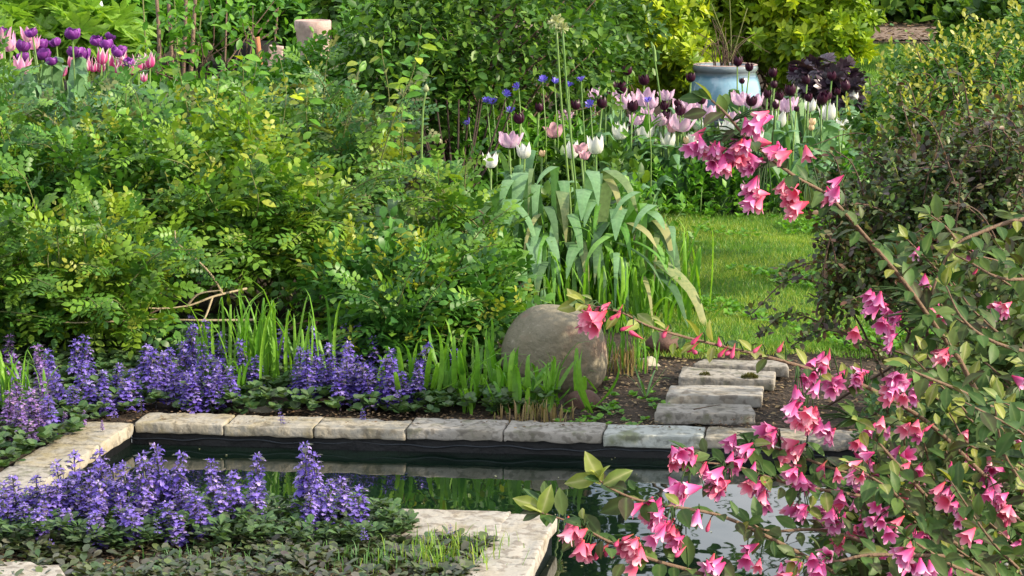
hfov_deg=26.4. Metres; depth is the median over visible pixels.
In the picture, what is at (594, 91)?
tulip
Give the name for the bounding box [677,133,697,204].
tulip
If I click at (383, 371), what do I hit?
bugle spike
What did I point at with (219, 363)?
bugle spike
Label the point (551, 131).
tulip
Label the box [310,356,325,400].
bugle spike
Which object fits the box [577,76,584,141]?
cornflower
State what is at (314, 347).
bugle spike
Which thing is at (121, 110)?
sapling
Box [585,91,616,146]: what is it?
tulip
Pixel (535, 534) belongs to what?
pond edging
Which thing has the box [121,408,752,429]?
leaf litter
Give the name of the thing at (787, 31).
golden shrub
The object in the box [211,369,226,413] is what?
bugle spike
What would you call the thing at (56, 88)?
border plant
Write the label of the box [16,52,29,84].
tulip
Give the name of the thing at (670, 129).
tulip
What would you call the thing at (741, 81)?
tulip
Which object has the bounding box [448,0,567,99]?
shrub
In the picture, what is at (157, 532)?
bugle spike
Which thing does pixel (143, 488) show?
bugle spike
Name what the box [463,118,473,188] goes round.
cornflower
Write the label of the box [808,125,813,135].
tulip
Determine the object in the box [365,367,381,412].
bugle spike
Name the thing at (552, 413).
grass clump
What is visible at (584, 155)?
tulip
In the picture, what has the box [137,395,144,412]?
bugle spike
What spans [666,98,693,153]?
tulip
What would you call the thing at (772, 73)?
tulip
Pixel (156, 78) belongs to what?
border plant
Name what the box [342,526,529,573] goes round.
grass clump
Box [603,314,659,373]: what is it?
grass clump
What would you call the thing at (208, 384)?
bugle spike
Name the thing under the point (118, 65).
tulip
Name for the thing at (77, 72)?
tulip
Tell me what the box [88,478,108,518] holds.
bugle spike
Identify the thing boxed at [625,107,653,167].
tulip
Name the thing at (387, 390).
bugle spike
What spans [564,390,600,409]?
stone
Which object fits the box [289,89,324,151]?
sapling
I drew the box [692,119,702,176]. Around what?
tulip
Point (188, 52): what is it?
shrub
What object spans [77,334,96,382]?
bugle spike
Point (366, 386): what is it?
bugle spike
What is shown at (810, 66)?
coral bells
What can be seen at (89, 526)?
bugle spike
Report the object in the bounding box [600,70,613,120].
tulip
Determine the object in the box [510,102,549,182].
tulip
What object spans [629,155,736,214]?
border plant
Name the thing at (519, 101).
cornflower
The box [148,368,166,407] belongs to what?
bugle spike
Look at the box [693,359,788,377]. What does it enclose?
stepping slab
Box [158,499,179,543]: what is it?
bugle spike
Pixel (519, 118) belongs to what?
tulip
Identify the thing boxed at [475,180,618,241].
border plant
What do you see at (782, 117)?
tulip
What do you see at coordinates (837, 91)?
tulip
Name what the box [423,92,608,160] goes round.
border plant
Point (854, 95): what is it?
tulip
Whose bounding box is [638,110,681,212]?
tulip
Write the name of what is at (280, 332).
bugle spike
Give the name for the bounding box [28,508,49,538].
bugle spike
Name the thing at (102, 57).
tulip
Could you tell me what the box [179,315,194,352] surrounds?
bugle spike
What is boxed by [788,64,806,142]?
tulip
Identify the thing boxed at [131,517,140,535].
bugle spike
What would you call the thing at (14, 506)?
bugle spike
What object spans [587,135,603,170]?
tulip
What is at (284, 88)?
sapling
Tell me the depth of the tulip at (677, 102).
12.15 m
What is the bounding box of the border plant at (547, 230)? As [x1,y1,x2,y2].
[465,200,572,240]
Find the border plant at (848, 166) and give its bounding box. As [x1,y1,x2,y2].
[762,151,872,210]
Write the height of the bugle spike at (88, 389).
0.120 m
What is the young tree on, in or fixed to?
on the ground at (662, 369)
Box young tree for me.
[223,0,278,79]
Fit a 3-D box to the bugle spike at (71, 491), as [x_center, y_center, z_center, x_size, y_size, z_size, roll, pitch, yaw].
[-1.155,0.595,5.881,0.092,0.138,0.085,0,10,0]
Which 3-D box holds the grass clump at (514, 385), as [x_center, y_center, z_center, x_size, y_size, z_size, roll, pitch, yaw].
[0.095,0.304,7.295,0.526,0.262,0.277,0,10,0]
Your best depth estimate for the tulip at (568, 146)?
10.98 m
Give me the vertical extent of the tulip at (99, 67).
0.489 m
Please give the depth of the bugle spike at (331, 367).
7.42 m
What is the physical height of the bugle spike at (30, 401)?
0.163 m
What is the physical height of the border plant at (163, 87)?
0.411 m
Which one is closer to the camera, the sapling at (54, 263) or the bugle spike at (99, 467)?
the bugle spike at (99, 467)
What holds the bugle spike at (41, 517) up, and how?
on the ground at (662, 369)
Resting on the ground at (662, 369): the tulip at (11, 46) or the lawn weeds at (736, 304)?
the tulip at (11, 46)
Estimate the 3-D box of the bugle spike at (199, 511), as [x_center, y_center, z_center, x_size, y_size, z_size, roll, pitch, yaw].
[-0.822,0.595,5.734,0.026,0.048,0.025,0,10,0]
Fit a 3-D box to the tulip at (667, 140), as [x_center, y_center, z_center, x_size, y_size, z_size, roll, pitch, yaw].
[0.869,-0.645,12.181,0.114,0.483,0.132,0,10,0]
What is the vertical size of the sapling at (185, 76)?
0.610 m
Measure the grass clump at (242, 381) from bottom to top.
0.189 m
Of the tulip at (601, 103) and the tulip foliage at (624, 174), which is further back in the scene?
the tulip at (601, 103)
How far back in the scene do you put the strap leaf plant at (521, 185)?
8.99 m
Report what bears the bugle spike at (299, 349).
on the ground at (662, 369)
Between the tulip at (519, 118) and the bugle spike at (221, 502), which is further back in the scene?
the tulip at (519, 118)
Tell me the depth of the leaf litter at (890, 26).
31.72 m
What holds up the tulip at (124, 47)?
on the ground at (662, 369)
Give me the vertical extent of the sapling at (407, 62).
0.751 m
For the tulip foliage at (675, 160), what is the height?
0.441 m
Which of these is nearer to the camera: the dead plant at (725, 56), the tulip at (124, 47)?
the tulip at (124, 47)
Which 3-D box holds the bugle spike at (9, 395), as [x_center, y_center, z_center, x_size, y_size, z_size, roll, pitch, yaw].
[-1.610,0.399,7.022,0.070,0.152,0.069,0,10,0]
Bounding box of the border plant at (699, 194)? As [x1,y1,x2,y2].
[629,157,775,215]
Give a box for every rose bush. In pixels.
[0,30,245,290]
[0,44,233,218]
[0,149,223,359]
[109,76,423,320]
[193,34,481,251]
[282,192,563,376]
[338,135,531,300]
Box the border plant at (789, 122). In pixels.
[651,120,864,168]
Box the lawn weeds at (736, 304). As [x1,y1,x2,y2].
[639,215,933,351]
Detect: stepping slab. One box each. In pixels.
[654,403,754,424]
[666,385,763,407]
[678,366,775,390]
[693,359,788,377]
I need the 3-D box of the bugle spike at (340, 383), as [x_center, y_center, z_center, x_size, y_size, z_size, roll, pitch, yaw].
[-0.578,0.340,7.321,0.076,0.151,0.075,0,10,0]
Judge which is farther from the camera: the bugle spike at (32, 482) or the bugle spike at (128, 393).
the bugle spike at (128, 393)
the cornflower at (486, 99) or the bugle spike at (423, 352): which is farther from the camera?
the cornflower at (486, 99)
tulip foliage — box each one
[576,167,649,207]
[623,135,688,211]
[639,175,672,204]
[690,151,736,215]
[749,149,829,214]
[791,146,839,209]
[818,147,871,179]
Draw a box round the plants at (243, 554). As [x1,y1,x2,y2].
[0,536,486,575]
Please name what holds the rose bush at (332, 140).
on the ground at (662, 369)
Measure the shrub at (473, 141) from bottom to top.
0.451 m
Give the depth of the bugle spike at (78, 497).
5.83 m
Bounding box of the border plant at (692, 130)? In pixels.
[606,122,735,152]
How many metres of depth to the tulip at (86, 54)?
13.17 m
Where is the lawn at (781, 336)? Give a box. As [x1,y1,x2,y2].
[652,45,992,350]
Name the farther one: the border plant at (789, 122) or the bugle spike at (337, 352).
the border plant at (789, 122)
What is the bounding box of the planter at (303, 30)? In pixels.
[294,19,330,60]
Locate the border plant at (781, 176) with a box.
[691,168,809,214]
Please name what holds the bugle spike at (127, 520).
on the ground at (662, 369)
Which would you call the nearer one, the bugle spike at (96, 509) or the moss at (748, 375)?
the bugle spike at (96, 509)
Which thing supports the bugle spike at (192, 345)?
on the ground at (662, 369)
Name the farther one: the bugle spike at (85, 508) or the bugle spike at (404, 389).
the bugle spike at (404, 389)
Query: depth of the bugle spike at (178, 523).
5.71 m
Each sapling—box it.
[34,241,63,280]
[101,99,130,128]
[154,172,180,225]
[160,46,204,130]
[202,78,230,116]
[227,60,269,120]
[228,52,260,110]
[240,145,275,217]
[269,60,298,155]
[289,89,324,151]
[300,168,332,215]
[340,60,366,136]
[369,24,437,198]
[369,37,398,116]
[386,104,415,190]
[407,158,462,205]
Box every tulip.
[0,26,35,98]
[0,26,39,94]
[5,31,15,71]
[11,26,47,98]
[13,55,35,101]
[15,39,36,101]
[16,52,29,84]
[23,57,57,97]
[24,28,67,89]
[26,36,40,98]
[33,48,50,64]
[38,38,47,61]
[39,46,83,98]
[48,37,67,92]
[62,67,67,92]
[64,27,88,104]
[67,56,72,88]
[74,46,90,87]
[82,56,92,71]
[88,61,96,98]
[89,35,112,83]
[90,57,105,95]
[91,39,113,94]
[96,48,117,101]
[102,32,115,86]
[102,44,123,90]
[103,53,116,87]
[113,62,130,99]
[114,57,141,106]
[116,50,142,86]
[118,45,147,93]
[121,54,144,87]
[129,62,143,104]
[140,72,147,87]
[142,52,154,85]
[482,152,497,206]
[490,112,544,187]
[499,131,523,179]
[504,142,530,179]
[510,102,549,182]
[535,150,550,184]
[543,122,569,172]
[558,110,573,122]
[564,140,582,194]
[565,100,591,168]
[570,150,590,211]
[573,142,602,199]
[578,97,606,156]
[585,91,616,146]
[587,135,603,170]
[588,87,601,114]
[591,81,624,144]
[593,100,654,172]
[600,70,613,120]
[604,81,630,168]
[608,64,631,117]
[612,89,629,126]
[612,122,627,161]
[615,93,634,126]
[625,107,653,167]
[628,74,655,127]
[629,114,666,169]
[631,87,655,126]
[632,100,668,204]
[635,97,666,145]
[635,125,654,184]
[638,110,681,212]
[649,113,668,210]
[654,99,686,212]
[656,89,674,128]
[660,131,676,212]
[661,123,674,211]
[662,104,694,212]
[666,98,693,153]
[669,72,695,139]
[669,112,696,187]
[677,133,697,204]
[680,137,691,203]
[681,97,742,146]
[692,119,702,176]
[693,99,707,121]
[696,98,740,213]
[696,105,715,190]
[704,119,734,213]
[714,111,740,211]
[717,90,751,141]
[728,56,747,129]
[728,62,752,127]
[732,95,756,213]
[739,77,760,119]
[740,80,777,129]
[742,93,764,133]
[750,132,765,213]
[753,108,770,213]
[761,91,783,201]
[763,67,792,125]
[763,89,771,131]
[764,101,799,212]
[772,105,798,170]
[772,110,802,151]
[775,97,803,145]
[779,84,817,149]
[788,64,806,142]
[788,75,819,141]
[794,92,842,209]
[801,92,840,179]
[802,90,836,146]
[805,98,819,137]
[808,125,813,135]
[809,118,840,143]
[817,71,843,132]
[818,103,835,119]
[831,122,862,187]
[833,117,852,155]
[834,79,859,150]
[834,87,856,149]
[847,90,863,167]
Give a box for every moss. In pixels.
[699,371,709,375]
[741,372,757,378]
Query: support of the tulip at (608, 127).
on the ground at (662, 369)
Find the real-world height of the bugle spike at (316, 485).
0.216 m
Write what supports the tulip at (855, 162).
on the ground at (662, 369)
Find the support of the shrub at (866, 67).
on the lawn at (781, 336)
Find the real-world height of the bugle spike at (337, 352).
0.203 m
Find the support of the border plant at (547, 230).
on the ground at (662, 369)
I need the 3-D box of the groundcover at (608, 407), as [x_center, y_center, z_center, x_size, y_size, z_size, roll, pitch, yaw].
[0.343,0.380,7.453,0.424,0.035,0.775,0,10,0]
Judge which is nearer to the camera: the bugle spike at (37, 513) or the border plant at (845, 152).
the bugle spike at (37, 513)
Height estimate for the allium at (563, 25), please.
0.993 m
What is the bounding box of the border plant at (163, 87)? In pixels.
[14,82,213,123]
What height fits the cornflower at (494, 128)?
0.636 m
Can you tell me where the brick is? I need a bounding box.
[267,45,283,70]
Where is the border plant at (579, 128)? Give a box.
[462,111,661,191]
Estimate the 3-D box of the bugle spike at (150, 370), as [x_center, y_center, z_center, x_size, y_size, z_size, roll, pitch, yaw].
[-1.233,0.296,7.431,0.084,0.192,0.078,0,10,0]
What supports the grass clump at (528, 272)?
on the ground at (662, 369)
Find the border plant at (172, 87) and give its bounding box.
[167,70,301,119]
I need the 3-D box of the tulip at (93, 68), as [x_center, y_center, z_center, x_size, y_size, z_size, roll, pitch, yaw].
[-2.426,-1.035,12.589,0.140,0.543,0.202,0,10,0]
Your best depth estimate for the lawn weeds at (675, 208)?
12.03 m
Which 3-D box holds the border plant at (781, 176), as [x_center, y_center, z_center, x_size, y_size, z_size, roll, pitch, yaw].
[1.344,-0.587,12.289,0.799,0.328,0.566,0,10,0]
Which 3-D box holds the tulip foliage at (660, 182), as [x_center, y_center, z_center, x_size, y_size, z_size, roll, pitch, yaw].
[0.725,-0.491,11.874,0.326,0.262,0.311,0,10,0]
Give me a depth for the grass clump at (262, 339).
7.56 m
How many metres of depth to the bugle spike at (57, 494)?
5.83 m
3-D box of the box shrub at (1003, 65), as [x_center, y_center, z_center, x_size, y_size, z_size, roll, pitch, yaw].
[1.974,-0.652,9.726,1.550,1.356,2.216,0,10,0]
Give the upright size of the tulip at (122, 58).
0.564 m
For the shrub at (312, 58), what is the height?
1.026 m
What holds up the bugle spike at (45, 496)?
on the ground at (662, 369)
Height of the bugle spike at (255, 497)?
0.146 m
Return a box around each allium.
[420,84,428,212]
[547,13,571,241]
[555,21,576,188]
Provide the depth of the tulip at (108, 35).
13.31 m
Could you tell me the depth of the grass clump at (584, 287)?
8.83 m
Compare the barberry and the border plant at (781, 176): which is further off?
the border plant at (781, 176)
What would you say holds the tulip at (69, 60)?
on the ground at (662, 369)
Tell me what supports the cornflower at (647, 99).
on the ground at (662, 369)
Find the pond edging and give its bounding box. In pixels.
[0,412,1022,575]
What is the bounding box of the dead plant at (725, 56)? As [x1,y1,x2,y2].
[690,0,768,66]
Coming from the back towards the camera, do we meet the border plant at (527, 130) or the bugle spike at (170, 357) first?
the border plant at (527, 130)
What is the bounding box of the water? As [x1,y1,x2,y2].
[66,444,987,575]
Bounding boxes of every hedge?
[535,0,958,25]
[868,1,953,20]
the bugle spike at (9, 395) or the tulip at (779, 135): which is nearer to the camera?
the bugle spike at (9, 395)
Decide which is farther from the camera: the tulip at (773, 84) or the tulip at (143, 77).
the tulip at (773, 84)
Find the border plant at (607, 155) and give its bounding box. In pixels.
[499,136,655,218]
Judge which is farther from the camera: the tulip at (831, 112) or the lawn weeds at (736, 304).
the tulip at (831, 112)
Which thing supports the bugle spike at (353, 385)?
on the ground at (662, 369)
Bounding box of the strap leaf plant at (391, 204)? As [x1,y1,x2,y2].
[355,167,449,251]
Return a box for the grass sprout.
[624,367,664,397]
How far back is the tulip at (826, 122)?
12.47 m
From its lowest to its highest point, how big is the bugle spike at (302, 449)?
0.237 m
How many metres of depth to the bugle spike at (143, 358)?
7.49 m
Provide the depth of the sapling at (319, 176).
8.44 m
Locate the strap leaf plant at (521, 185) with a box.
[374,166,706,330]
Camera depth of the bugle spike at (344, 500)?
5.89 m
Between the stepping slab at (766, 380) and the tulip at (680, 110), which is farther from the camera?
the tulip at (680, 110)
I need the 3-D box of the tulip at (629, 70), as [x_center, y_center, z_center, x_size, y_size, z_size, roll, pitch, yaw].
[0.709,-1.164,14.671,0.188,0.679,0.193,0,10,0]
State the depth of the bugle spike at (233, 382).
7.34 m
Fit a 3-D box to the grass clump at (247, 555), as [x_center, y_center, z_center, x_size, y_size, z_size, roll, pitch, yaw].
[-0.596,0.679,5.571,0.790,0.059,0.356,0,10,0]
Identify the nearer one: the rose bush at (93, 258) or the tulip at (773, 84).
the rose bush at (93, 258)
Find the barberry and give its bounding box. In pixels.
[744,68,1023,418]
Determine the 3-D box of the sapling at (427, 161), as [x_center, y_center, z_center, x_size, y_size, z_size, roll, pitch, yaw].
[-0.323,-0.393,8.965,0.252,0.280,0.192,0,10,0]
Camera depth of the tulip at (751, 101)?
12.12 m
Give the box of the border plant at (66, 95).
[6,90,100,124]
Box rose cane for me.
[16,226,253,354]
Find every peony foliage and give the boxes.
[0,0,156,90]
[101,0,207,75]
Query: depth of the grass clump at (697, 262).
9.08 m
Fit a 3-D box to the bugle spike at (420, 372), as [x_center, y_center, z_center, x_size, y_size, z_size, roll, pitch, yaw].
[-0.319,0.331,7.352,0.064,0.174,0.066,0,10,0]
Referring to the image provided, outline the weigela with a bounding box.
[513,82,1023,575]
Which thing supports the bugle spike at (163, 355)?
on the ground at (662, 369)
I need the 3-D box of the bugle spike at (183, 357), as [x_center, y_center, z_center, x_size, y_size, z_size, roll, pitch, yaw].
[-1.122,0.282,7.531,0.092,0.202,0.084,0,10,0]
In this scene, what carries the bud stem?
on the ground at (662, 369)
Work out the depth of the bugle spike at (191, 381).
7.26 m
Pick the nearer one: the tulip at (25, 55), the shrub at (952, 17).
the tulip at (25, 55)
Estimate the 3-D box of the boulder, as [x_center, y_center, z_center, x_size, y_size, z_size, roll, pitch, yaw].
[0.151,0.235,7.768,0.380,0.348,0.332,0,10,0]
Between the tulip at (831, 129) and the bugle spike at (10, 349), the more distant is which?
the tulip at (831, 129)
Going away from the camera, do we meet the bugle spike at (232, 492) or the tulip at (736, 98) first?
the bugle spike at (232, 492)
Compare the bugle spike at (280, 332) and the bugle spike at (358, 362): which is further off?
the bugle spike at (280, 332)
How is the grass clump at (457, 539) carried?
on the ground at (662, 369)
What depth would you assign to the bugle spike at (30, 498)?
5.82 m
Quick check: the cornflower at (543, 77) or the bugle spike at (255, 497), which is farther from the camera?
the cornflower at (543, 77)
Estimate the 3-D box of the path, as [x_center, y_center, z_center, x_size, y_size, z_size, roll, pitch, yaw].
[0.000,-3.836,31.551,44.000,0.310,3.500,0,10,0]
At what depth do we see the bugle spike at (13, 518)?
5.75 m
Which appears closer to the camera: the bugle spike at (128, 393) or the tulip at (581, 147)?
the bugle spike at (128, 393)
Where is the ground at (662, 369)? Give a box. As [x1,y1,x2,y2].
[0,5,972,575]
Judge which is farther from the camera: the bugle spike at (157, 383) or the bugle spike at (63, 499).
the bugle spike at (157, 383)
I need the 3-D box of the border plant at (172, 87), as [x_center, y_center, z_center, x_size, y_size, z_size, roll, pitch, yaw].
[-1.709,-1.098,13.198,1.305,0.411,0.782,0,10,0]
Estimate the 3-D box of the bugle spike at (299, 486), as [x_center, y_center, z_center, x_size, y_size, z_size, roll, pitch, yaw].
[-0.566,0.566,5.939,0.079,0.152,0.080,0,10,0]
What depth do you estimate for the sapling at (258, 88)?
9.63 m
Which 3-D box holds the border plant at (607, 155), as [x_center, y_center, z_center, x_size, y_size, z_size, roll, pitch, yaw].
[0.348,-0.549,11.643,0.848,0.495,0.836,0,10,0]
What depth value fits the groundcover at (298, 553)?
5.55 m
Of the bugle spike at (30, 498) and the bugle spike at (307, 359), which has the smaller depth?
the bugle spike at (30, 498)
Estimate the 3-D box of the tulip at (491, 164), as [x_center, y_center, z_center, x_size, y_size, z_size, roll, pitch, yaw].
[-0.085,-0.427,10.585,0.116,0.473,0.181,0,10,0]
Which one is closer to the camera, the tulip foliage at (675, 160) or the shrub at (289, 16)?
the tulip foliage at (675, 160)
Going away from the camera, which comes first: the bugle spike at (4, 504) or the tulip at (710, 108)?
the bugle spike at (4, 504)
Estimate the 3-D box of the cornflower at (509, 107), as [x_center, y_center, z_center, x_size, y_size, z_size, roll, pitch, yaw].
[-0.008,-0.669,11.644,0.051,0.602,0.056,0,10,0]
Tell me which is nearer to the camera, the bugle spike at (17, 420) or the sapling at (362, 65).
the bugle spike at (17, 420)
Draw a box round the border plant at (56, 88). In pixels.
[13,87,148,129]
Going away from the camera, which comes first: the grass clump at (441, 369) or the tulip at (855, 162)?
the grass clump at (441, 369)
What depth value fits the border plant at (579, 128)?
11.94 m
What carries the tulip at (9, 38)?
on the ground at (662, 369)
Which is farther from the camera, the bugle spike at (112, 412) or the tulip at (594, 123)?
the tulip at (594, 123)
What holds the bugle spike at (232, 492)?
on the ground at (662, 369)
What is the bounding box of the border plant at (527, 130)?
[443,106,566,199]
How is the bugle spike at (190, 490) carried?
on the ground at (662, 369)
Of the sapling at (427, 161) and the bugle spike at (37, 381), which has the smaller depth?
the bugle spike at (37, 381)
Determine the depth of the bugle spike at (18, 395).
7.10 m
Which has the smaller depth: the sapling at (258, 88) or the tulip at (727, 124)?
the sapling at (258, 88)
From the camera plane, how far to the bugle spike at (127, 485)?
5.85 m
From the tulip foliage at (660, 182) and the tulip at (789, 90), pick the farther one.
the tulip at (789, 90)
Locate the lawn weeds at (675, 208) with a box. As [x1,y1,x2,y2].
[657,196,817,217]
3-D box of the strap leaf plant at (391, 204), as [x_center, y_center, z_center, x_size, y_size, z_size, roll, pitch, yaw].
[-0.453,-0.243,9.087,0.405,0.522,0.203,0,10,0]
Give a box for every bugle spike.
[0,334,16,369]
[0,368,12,401]
[0,399,17,440]
[0,480,17,514]
[0,490,15,524]
[2,389,17,424]
[5,474,24,504]
[6,353,29,390]
[6,500,19,511]
[8,515,18,524]
[9,374,27,414]
[9,414,25,441]
[13,401,30,424]
[15,502,31,528]
[17,495,36,512]
[20,420,38,446]
[21,485,39,511]
[22,388,40,422]
[28,475,45,504]
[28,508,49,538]
[30,344,50,384]
[30,407,49,447]
[30,514,48,543]
[32,365,49,398]
[34,380,53,411]
[34,484,58,529]
[35,499,55,529]
[38,396,60,433]
[40,348,63,394]
[42,487,64,519]
[46,372,67,408]
[48,458,66,497]
[50,479,68,529]
[58,508,74,529]
[60,479,75,508]
[64,449,85,507]
[64,485,90,509]
[65,385,80,417]
[67,338,83,384]
[68,488,86,515]
[74,362,90,393]
[76,504,93,524]
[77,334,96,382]
[79,469,97,506]
[81,379,99,412]
[85,448,109,496]
[85,497,108,529]
[85,511,110,549]
[86,517,94,533]
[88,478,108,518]
[92,459,117,503]
[95,369,113,403]
[98,390,116,416]
[104,463,125,507]
[107,486,127,513]
[109,362,125,403]
[111,406,118,417]
[111,494,130,526]
[113,378,135,413]
[115,459,136,507]
[119,504,147,546]
[125,368,145,407]
[130,478,154,516]
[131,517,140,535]
[133,344,154,382]
[133,450,160,517]
[135,494,155,530]
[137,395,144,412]
[140,347,161,389]
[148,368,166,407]
[148,442,173,513]
[152,472,174,508]
[154,519,161,534]
[156,350,170,398]
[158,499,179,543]
[160,347,180,399]
[162,476,181,510]
[164,362,183,409]
[164,512,188,546]
[167,450,189,510]
[172,489,188,511]
[175,340,199,380]
[177,324,199,366]
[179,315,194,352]
[179,370,198,412]
[181,380,204,413]
[181,485,201,526]
[185,327,197,367]
[186,496,213,539]
[188,364,203,413]
[195,341,210,387]
[195,506,202,523]
[199,319,211,355]
[200,375,224,413]
[202,457,221,512]
[204,354,229,402]
[206,357,225,397]
[207,484,231,524]
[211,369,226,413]
[213,332,228,383]
[223,366,240,404]
[224,470,244,518]
[234,338,250,377]
[245,452,267,507]
[246,354,265,391]
[247,479,266,520]
[276,328,290,362]
[287,347,307,386]
[289,372,306,404]
[290,470,315,515]
[292,441,319,506]
[296,365,317,405]
[296,492,320,530]
[298,349,319,382]
[305,451,330,518]
[306,326,325,377]
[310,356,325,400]
[317,478,339,524]
[321,342,336,384]
[323,356,339,398]
[329,368,349,410]
[332,476,353,518]
[336,326,348,361]
[338,341,355,378]
[340,351,354,389]
[344,373,363,405]
[345,484,372,534]
[350,322,365,366]
[350,355,364,402]
[350,362,370,408]
[360,373,379,412]
[360,527,368,540]
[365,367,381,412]
[366,335,381,371]
[377,348,396,386]
[377,358,393,410]
[381,373,400,412]
[384,357,407,401]
[397,371,413,403]
[406,369,424,411]
[408,361,425,411]
[413,342,432,397]
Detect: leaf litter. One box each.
[0,407,556,457]
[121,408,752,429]
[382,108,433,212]
[555,352,893,430]
[870,19,938,44]
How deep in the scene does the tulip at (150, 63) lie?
12.84 m
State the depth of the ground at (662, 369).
7.57 m
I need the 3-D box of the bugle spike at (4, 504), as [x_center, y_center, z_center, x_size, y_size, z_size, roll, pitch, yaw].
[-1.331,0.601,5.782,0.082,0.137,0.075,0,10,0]
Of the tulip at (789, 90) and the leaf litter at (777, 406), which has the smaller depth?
the leaf litter at (777, 406)
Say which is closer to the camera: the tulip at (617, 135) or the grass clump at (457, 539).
the grass clump at (457, 539)
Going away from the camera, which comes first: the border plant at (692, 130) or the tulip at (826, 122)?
the tulip at (826, 122)
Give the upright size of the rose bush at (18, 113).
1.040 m
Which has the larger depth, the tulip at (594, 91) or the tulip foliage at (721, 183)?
the tulip at (594, 91)
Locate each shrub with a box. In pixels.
[125,0,308,116]
[156,42,207,66]
[175,0,326,71]
[218,0,416,112]
[280,0,344,48]
[310,0,477,81]
[321,0,632,180]
[395,99,514,186]
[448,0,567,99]
[536,0,671,122]
[570,0,887,126]
[807,0,1023,175]
[846,315,1022,487]
[925,0,994,59]
[965,0,1023,53]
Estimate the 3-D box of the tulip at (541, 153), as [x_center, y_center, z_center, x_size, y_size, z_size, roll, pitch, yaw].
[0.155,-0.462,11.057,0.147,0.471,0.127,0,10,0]
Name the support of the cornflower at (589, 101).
on the ground at (662, 369)
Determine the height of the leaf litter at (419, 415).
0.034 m
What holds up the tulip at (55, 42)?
on the ground at (662, 369)
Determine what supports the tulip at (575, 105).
on the ground at (662, 369)
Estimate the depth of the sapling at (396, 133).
9.37 m
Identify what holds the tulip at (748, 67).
on the ground at (662, 369)
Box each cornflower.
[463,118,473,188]
[482,96,490,154]
[489,97,496,188]
[503,89,510,165]
[507,106,514,158]
[512,82,522,141]
[539,75,547,181]
[551,77,558,177]
[567,81,573,143]
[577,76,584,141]
[585,99,593,165]
[644,97,651,197]
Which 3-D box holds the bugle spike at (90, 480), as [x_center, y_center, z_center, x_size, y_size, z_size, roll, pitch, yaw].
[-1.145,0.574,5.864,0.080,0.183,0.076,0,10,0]
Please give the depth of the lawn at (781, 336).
9.69 m
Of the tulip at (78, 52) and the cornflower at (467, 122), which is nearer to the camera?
the cornflower at (467, 122)
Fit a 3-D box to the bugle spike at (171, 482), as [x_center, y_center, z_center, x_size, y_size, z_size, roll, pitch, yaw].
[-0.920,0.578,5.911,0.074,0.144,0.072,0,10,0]
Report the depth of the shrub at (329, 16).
19.47 m
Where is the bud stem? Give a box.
[650,42,665,129]
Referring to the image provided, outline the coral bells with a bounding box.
[786,53,870,142]
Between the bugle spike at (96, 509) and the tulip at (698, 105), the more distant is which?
the tulip at (698, 105)
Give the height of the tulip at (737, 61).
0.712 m
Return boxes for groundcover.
[0,311,561,466]
[0,488,419,549]
[0,511,498,575]
[554,376,669,424]
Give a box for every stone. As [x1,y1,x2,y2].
[248,400,281,412]
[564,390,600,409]
[636,356,659,366]
[645,332,678,353]
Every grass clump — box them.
[0,347,61,413]
[123,540,432,575]
[153,539,238,560]
[182,278,346,393]
[202,347,272,400]
[316,538,457,575]
[334,325,597,413]
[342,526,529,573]
[376,318,525,406]
[412,521,524,553]
[462,346,619,414]
[485,226,591,301]
[494,397,575,422]
[498,281,574,339]
[502,250,676,332]
[507,214,686,315]
[561,213,713,313]
[599,250,730,333]
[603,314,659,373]
[606,340,648,375]
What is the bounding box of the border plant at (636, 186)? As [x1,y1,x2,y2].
[541,171,718,243]
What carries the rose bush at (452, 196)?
on the ground at (662, 369)
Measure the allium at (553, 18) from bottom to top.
1.028 m
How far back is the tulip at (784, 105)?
13.06 m
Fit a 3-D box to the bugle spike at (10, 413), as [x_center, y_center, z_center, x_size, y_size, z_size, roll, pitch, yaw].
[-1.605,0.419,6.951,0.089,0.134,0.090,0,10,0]
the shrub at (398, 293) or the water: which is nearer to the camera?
the water
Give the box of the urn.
[234,36,278,83]
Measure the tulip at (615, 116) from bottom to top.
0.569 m
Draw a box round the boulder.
[501,304,607,392]
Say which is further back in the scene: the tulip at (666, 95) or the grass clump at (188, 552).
the tulip at (666, 95)
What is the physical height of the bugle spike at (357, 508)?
0.156 m
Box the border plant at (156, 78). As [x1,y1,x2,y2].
[117,69,210,107]
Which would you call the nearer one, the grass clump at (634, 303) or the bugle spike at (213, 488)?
the bugle spike at (213, 488)
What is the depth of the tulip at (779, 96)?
12.44 m
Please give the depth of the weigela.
3.71 m
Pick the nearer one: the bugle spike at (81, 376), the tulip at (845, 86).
the bugle spike at (81, 376)
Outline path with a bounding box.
[515,21,936,38]
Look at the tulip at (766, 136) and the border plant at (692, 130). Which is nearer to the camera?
the tulip at (766, 136)
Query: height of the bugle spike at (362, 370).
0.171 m
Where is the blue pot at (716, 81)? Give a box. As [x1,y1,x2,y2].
[689,62,760,141]
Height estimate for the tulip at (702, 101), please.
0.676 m
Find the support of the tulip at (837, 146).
on the ground at (662, 369)
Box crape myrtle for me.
[142,0,201,75]
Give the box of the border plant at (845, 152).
[796,137,910,202]
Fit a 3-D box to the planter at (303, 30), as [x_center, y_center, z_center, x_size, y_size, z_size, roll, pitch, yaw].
[-1.231,-1.308,13.571,0.228,0.707,0.227,0,10,0]
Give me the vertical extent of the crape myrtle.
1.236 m
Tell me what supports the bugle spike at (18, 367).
on the ground at (662, 369)
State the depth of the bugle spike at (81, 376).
7.27 m
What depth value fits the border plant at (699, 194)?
12.07 m
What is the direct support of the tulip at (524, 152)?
on the ground at (662, 369)

